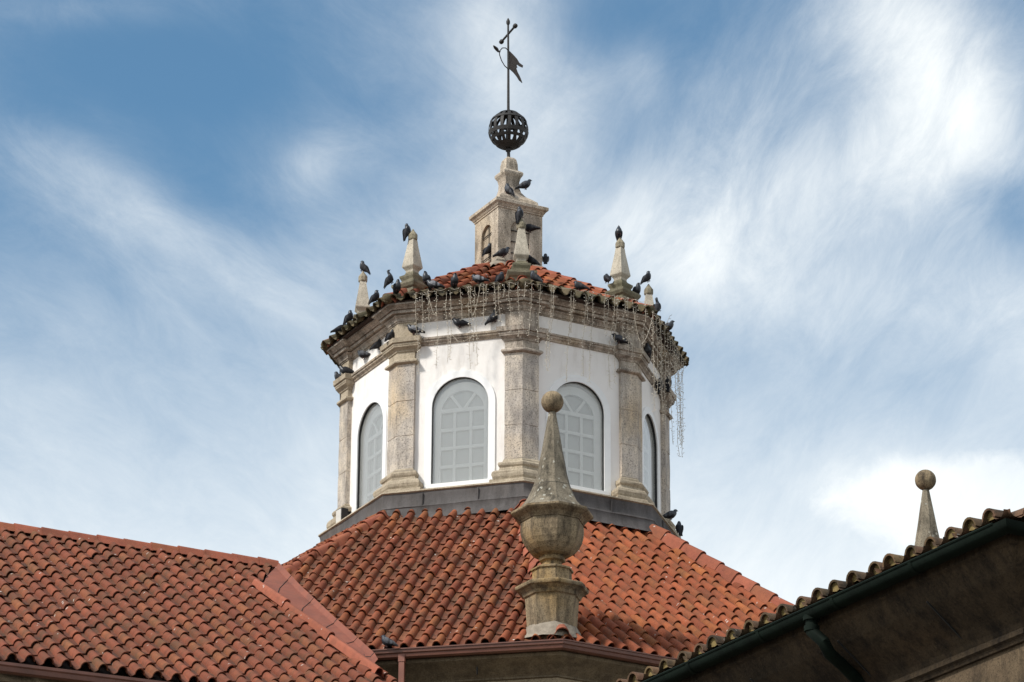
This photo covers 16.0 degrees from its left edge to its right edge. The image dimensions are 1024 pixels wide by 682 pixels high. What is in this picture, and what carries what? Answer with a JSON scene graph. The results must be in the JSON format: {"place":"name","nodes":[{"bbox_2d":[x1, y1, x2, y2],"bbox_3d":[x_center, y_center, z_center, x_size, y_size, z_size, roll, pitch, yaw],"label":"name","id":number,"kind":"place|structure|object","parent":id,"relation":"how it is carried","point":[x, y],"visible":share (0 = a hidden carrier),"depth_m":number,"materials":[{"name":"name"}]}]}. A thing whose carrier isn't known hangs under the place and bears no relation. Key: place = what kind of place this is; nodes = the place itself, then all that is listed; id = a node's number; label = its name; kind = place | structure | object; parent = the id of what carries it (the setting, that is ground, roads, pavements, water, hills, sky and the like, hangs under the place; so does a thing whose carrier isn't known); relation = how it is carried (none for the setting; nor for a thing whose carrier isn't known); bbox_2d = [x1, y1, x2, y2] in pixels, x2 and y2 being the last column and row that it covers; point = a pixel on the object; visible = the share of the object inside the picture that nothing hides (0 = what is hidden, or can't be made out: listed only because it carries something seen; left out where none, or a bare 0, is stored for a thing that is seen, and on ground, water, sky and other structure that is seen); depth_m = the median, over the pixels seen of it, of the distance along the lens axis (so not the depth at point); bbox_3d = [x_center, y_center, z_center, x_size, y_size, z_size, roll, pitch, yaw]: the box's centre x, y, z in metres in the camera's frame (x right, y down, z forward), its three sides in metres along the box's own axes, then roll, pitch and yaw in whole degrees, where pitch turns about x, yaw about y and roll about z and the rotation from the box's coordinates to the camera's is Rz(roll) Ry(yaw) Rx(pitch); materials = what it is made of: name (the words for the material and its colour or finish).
{"place":"outdoors","nodes":[
{"label":"outdoors","id":0,"kind":"place"},
{"bbox_2d":[0,0,1023,603],"label":"sky","id":1,"kind":"structure","parent":0,"point":[823,200],"materials":[{"name":"blue"}]},
{"label":"ground","id":2,"kind":"structure","parent":0,"visible":0},
{"bbox_2d":[0,522,397,681],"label":"side wing","id":3,"kind":"structure","parent":2,"relation":"on","point":[78,607],"depth_m":54.48,"materials":[{"name":"red tile"}]},
{"bbox_2d":[281,499,794,681],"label":"church drum","id":4,"kind":"object","parent":2,"relation":"on","point":[436,597],"visible":0.62,"depth_m":58.49,"materials":[{"name":"tile"}]},
{"bbox_2d":[381,635,398,647],"bbox_3d":[-1.873,4.581,55.576,0.346,0.191,0.141,1,-19,32],"label":"pigeon","id":5,"kind":"object","parent":4,"relation":"on","point":[386,641],"visible":1,"depth_m":55.53,"materials":[{"name":"stone"}]},
{"bbox_2d":[318,157,688,541],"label":"lantern tower","id":6,"kind":"structure","parent":4,"relation":"on","point":[457,433],"depth_m":63.79,"materials":[{"name":"paint"}]},
{"bbox_2d":[334,371,340,379],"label":"pigeon","id":7,"kind":"object","parent":6,"relation":"on","point":[337,375],"visible":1,"depth_m":65.97,"materials":[{"name":"stone"}]},
{"bbox_2d":[330,324,346,332],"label":"pigeon","id":8,"kind":"object","parent":6,"relation":"on","point":[337,328],"visible":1,"depth_m":65.62,"materials":[{"name":"stone"}]},
{"bbox_2d":[336,507,350,522],"bbox_3d":[-2.880,3.149,64.433,0.445,0.300,0.240,14,-26,-31],"label":"floodlight","id":9,"kind":"object","parent":6,"relation":"on","point":[341,513],"visible":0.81,"depth_m":64.31,"materials":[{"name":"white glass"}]},
{"bbox_2d":[338,366,353,373],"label":"pigeon","id":10,"kind":"object","parent":6,"relation":"on","point":[344,369],"visible":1,"depth_m":65.74,"materials":[{"name":"stone"}]},
{"bbox_2d":[343,310,352,325],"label":"pigeon","id":11,"kind":"object","parent":6,"relation":"on","point":[348,317],"visible":1,"depth_m":65.38,"materials":[{"name":"stone"}]},
{"bbox_2d":[353,271,369,316],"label":"pinnacle","id":12,"kind":"object","parent":6,"relation":"on","point":[362,301],"visible":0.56,"depth_m":66.54,"materials":[{"name":"stone"}]},
{"bbox_2d":[360,261,370,274],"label":"pigeon","id":13,"kind":"object","parent":12,"relation":"on","point":[364,267],"visible":1,"depth_m":66.81,"materials":[{"name":"stone"}]},
{"bbox_2d":[357,350,370,359],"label":"pigeon","id":14,"kind":"object","parent":6,"relation":"on","point":[362,354],"visible":1,"depth_m":65.29,"materials":[{"name":"stone"}]},
{"bbox_2d":[353,395,387,511],"bbox_3d":[-2.403,2.019,64.463,0.258,2.400,1.450,12,-25,-26],"label":"window","id":15,"kind":"structure","parent":6,"relation":"in","point":[375,466],"depth_m":64.69,"materials":[{"name":"white paint"}]},
{"bbox_2d":[368,290,378,304],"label":"pigeon","id":16,"kind":"object","parent":6,"relation":"on","point":[374,297],"visible":1,"depth_m":64.47,"materials":[{"name":"stone"}]},
{"bbox_2d":[369,339,381,350],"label":"pigeon","id":17,"kind":"object","parent":6,"relation":"on","point":[377,344],"visible":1,"depth_m":64.84,"materials":[{"name":"stone"}]},
{"bbox_2d":[383,270,393,288],"bbox_3d":[-2.170,-1.085,64.107,0.185,0.385,0.141,10,-24,-23],"label":"pigeon","id":18,"kind":"object","parent":6,"relation":"on","point":[389,279],"visible":1,"depth_m":64.06,"materials":[{"name":"stone"}]},
{"bbox_2d":[384,329,393,341],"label":"pigeon","id":19,"kind":"object","parent":6,"relation":"on","point":[390,335],"visible":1,"depth_m":64.21,"materials":[{"name":"stone"}]},
{"bbox_2d":[393,279,400,296],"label":"pigeon","id":20,"kind":"object","parent":6,"relation":"on","point":[396,287],"visible":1,"depth_m":64.10,"materials":[{"name":"stone"}]},
{"bbox_2d":[391,229,426,291],"bbox_3d":[-1.776,-1.277,64.914,0.524,1.555,0.524,-17,-28,36],"label":"pinnacle","id":21,"kind":"object","parent":6,"relation":"on","point":[411,278],"visible":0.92,"depth_m":64.84,"materials":[{"name":"stone"}]},
{"bbox_2d":[402,223,410,241],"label":"pigeon","id":22,"kind":"object","parent":21,"relation":"on","point":[406,231],"visible":1,"depth_m":65.13,"materials":[{"name":"stone"}]},
{"bbox_2d":[407,324,424,334],"bbox_3d":[-1.693,-0.205,64.001,0.346,0.190,0.141,0,-22,5],"label":"pigeon","id":23,"kind":"object","parent":6,"relation":"on","point":[412,329],"visible":1,"depth_m":63.95,"materials":[{"name":"stone"}]},
{"bbox_2d":[422,271,431,290],"bbox_3d":[-1.491,-1.068,64.163,0.141,0.190,0.346,-12,-55,28],"label":"pigeon","id":24,"kind":"object","parent":6,"relation":"on","point":[425,277],"visible":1,"depth_m":64.10,"materials":[{"name":"stone"}]},
{"bbox_2d":[426,280,444,288],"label":"pigeon","id":25,"kind":"object","parent":6,"relation":"on","point":[432,284],"visible":1,"depth_m":63.92,"materials":[{"name":"stone"}]},
{"bbox_2d":[450,273,458,291],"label":"pigeon","id":26,"kind":"object","parent":6,"relation":"on","point":[454,280],"visible":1,"depth_m":63.83,"materials":[{"name":"stone"}]},
{"bbox_2d":[424,370,495,488],"bbox_3d":[-0.875,1.550,63.283,1.450,2.400,0.297,-6,-23,16],"label":"window","id":27,"kind":"structure","parent":6,"relation":"in","point":[465,411],"depth_m":63.32,"materials":[{"name":"white paint"}]},
{"bbox_2d":[452,318,470,327],"bbox_3d":[-0.894,-0.328,63.898,0.346,0.190,0.141,-5,-23,8],"label":"pigeon","id":28,"kind":"object","parent":6,"relation":"on","point":[459,322],"visible":1,"depth_m":63.85,"materials":[{"name":"stone"}]},
{"bbox_2d":[413,282,520,373],"bbox_3d":[-0.776,-0.246,63.471,1.956,1.554,0.254,-6,-23,16],"label":"icicle light string","id":29,"kind":"object","parent":6,"relation":"hanging from","point":[468,287],"visible":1,"depth_m":63.51,"materials":[{"name":"plastic"}]},
{"bbox_2d":[471,274,489,283],"bbox_3d":[-0.560,-1.092,63.790,0.346,0.190,0.141,-7,-23,18],"label":"pigeon","id":30,"kind":"object","parent":6,"relation":"on","point":[477,279],"visible":1,"depth_m":63.74,"materials":[{"name":"stone"}]},
{"bbox_2d":[482,243,490,256],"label":"pigeon","id":31,"kind":"object","parent":6,"relation":"on","point":[487,250],"visible":1,"depth_m":66.88,"materials":[{"name":"stone"}]},
{"bbox_2d":[484,309,497,324],"bbox_3d":[-0.360,-0.426,63.751,0.357,0.233,0.141,-26,-17,-15],"label":"pigeon","id":32,"kind":"object","parent":6,"relation":"on","point":[491,318],"visible":1,"depth_m":63.69,"materials":[{"name":"stone"}]},
{"bbox_2d":[495,272,503,282],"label":"pigeon","id":33,"kind":"object","parent":6,"relation":"on","point":[499,278],"visible":1,"depth_m":63.62,"materials":[{"name":"stone"}]},
{"bbox_2d":[492,247,509,257],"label":"pigeon","id":34,"kind":"object","parent":6,"relation":"on","point":[503,252],"visible":1,"depth_m":66.40,"materials":[{"name":"stone"}]},
{"bbox_2d":[488,18,528,156],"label":"weather vane","id":35,"kind":"object","parent":6,"relation":"on","point":[508,144],"visible":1,"depth_m":68.08,"materials":[{"name":"metal"}]},
{"bbox_2d":[505,183,514,196],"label":"pigeon","id":36,"kind":"object","parent":6,"relation":"on","point":[509,189],"visible":1,"depth_m":67.29,"materials":[{"name":"stone"}]},
{"bbox_2d":[505,218,536,286],"bbox_3d":[0.160,-1.456,64.362,0.524,1.555,0.524,3,-22,-5],"label":"pinnacle","id":37,"kind":"object","parent":6,"relation":"on","point":[521,265],"visible":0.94,"depth_m":64.26,"materials":[{"name":"stone"}]},
{"bbox_2d":[515,206,523,223],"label":"pigeon","id":38,"kind":"object","parent":37,"relation":"on","point":[519,213],"visible":1,"depth_m":64.60,"materials":[{"name":"stone"}]},
{"bbox_2d":[525,224,540,232],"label":"pigeon","id":39,"kind":"object","parent":37,"relation":"on","point":[530,228],"visible":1,"depth_m":64.66,"materials":[{"name":"stone"}]},
{"bbox_2d":[527,255,540,265],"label":"pigeon","id":40,"kind":"object","parent":37,"relation":"on","point":[532,260],"visible":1,"depth_m":64.39,"materials":[{"name":"stone"}]},
{"bbox_2d":[515,179,531,189],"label":"pigeon","id":41,"kind":"object","parent":6,"relation":"on","point":[525,185],"visible":1,"depth_m":67.56,"materials":[{"name":"stone"}]},
{"bbox_2d":[530,271,542,282],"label":"pigeon","id":42,"kind":"object","parent":6,"relation":"on","point":[534,276],"visible":1,"depth_m":63.54,"materials":[{"name":"stone"}]},
{"bbox_2d":[542,253,548,263],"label":"pigeon","id":43,"kind":"object","parent":6,"relation":"on","point":[545,258],"visible":1,"depth_m":67.48,"materials":[{"name":"stone"}]},
{"bbox_2d":[546,375,610,494],"bbox_3d":[1.109,1.637,63.467,1.450,2.400,0.297,12,-25,-26],"label":"window","id":44,"kind":"structure","parent":6,"relation":"in","point":[578,419],"depth_m":63.60,"materials":[{"name":"white paint"}]},
{"bbox_2d":[573,281,589,289],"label":"pigeon","id":45,"kind":"object","parent":6,"relation":"on","point":[579,285],"visible":1,"depth_m":64.00,"materials":[{"name":"stone"}]},
{"bbox_2d":[522,281,646,384],"bbox_3d":[1.249,-0.083,63.697,2.517,1.772,0.269,12,-25,-26],"label":"icicle light string","id":46,"kind":"object","parent":6,"relation":"hanging from","point":[588,291],"visible":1,"depth_m":63.80,"materials":[{"name":"plastic"}]},
{"bbox_2d":[611,333,629,343],"bbox_3d":[1.913,-0.036,64.311,0.346,0.190,0.141,9,-23,-7],"label":"pigeon","id":47,"kind":"object","parent":6,"relation":"on","point":[619,339],"visible":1,"depth_m":64.26,"materials":[{"name":"stone"}]},
{"bbox_2d":[602,237,640,305],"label":"pinnacle","id":48,"kind":"object","parent":6,"relation":"on","point":[620,275],"visible":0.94,"depth_m":65.18,"materials":[{"name":"stone"}]},
{"bbox_2d":[603,274,610,283],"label":"pigeon","id":49,"kind":"object","parent":48,"relation":"on","point":[606,277],"visible":1,"depth_m":65.20,"materials":[{"name":"stone"}]},
{"bbox_2d":[615,225,622,239],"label":"pigeon","id":50,"kind":"object","parent":48,"relation":"on","point":[618,233],"visible":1,"depth_m":65.55,"materials":[{"name":"stone"}]},
{"bbox_2d":[632,283,640,293],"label":"pigeon","id":51,"kind":"object","parent":48,"relation":"on","point":[637,288],"visible":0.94,"depth_m":65.25,"materials":[{"name":"stone"}]},
{"bbox_2d":[644,342,651,360],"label":"pigeon","id":52,"kind":"object","parent":6,"relation":"on","point":[648,349],"visible":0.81,"depth_m":65.26,"materials":[{"name":"stone"}]},
{"bbox_2d":[644,284,653,304],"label":"pinnacle","id":53,"kind":"object","parent":6,"relation":"on","point":[648,291],"visible":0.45,"depth_m":67.17,"materials":[{"name":"stone"}]},
{"bbox_2d":[640,271,650,284],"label":"pigeon","id":54,"kind":"object","parent":53,"relation":"on","point":[646,277],"visible":1,"depth_m":67.32,"materials":[{"name":"stone"}]},
{"bbox_2d":[642,407,659,511],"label":"window","id":55,"kind":"structure","parent":6,"relation":"in","point":[646,411],"depth_m":65.33,"materials":[{"name":"white paint"}]},
{"bbox_2d":[653,297,660,315],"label":"pigeon","id":56,"kind":"object","parent":6,"relation":"on","point":[657,305],"visible":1,"depth_m":64.79,"materials":[{"name":"stone"}]},
{"bbox_2d":[655,378,663,394],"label":"pigeon","id":57,"kind":"object","parent":6,"relation":"on","point":[660,381],"visible":0.74,"depth_m":65.64,"materials":[{"name":"stone"}]},
{"bbox_2d":[642,311,685,456],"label":"icicle light string","id":58,"kind":"object","parent":6,"relation":"attached to","point":[677,374],"visible":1,"depth_m":65.20,"materials":[{"name":"plastic"}]},
{"bbox_2d":[664,375,671,391],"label":"pigeon","id":59,"kind":"object","parent":6,"relation":"on","point":[666,384],"visible":0.91,"depth_m":66.05,"materials":[{"name":"stone"}]},
{"bbox_2d":[661,320,674,331],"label":"pigeon","id":60,"kind":"object","parent":6,"relation":"on","point":[670,324],"visible":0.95,"depth_m":65.39,"materials":[{"name":"stone"}]},
{"bbox_2d":[662,509,677,519],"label":"pigeon","id":61,"kind":"object","parent":6,"relation":"on","point":[671,514],"visible":0.99,"depth_m":64.29,"materials":[{"name":"stone"}]},
{"bbox_2d":[511,391,593,639],"bbox_3d":[0.621,2.818,56.369,1.201,4.371,1.201,13,-25,-29],"label":"urn finial","id":62,"kind":"object","parent":4,"relation":"on","point":[552,516],"visible":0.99,"depth_m":55.95,"materials":[{"name":"stone"}]},
{"bbox_2d":[676,521,683,535],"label":"pigeon","id":63,"kind":"object","parent":4,"relation":"on","point":[679,528],"visible":1,"depth_m":63.99,"materials":[{"name":"stone"}]},
{"bbox_2d":[616,508,1023,681],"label":"side building","id":64,"kind":"structure","parent":2,"relation":"on","point":[948,606],"depth_m":28.87,"materials":[{"name":"brown tile"}]},
{"bbox_2d":[915,469,939,546],"bbox_3d":[6.835,4.166,59.595,1.201,4.371,1.201,13,-25,-29],"label":"urn finial","id":65,"kind":"object","parent":64,"relation":"on","point":[925,481],"visible":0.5,"depth_m":60.05,"materials":[{"name":"stone"}]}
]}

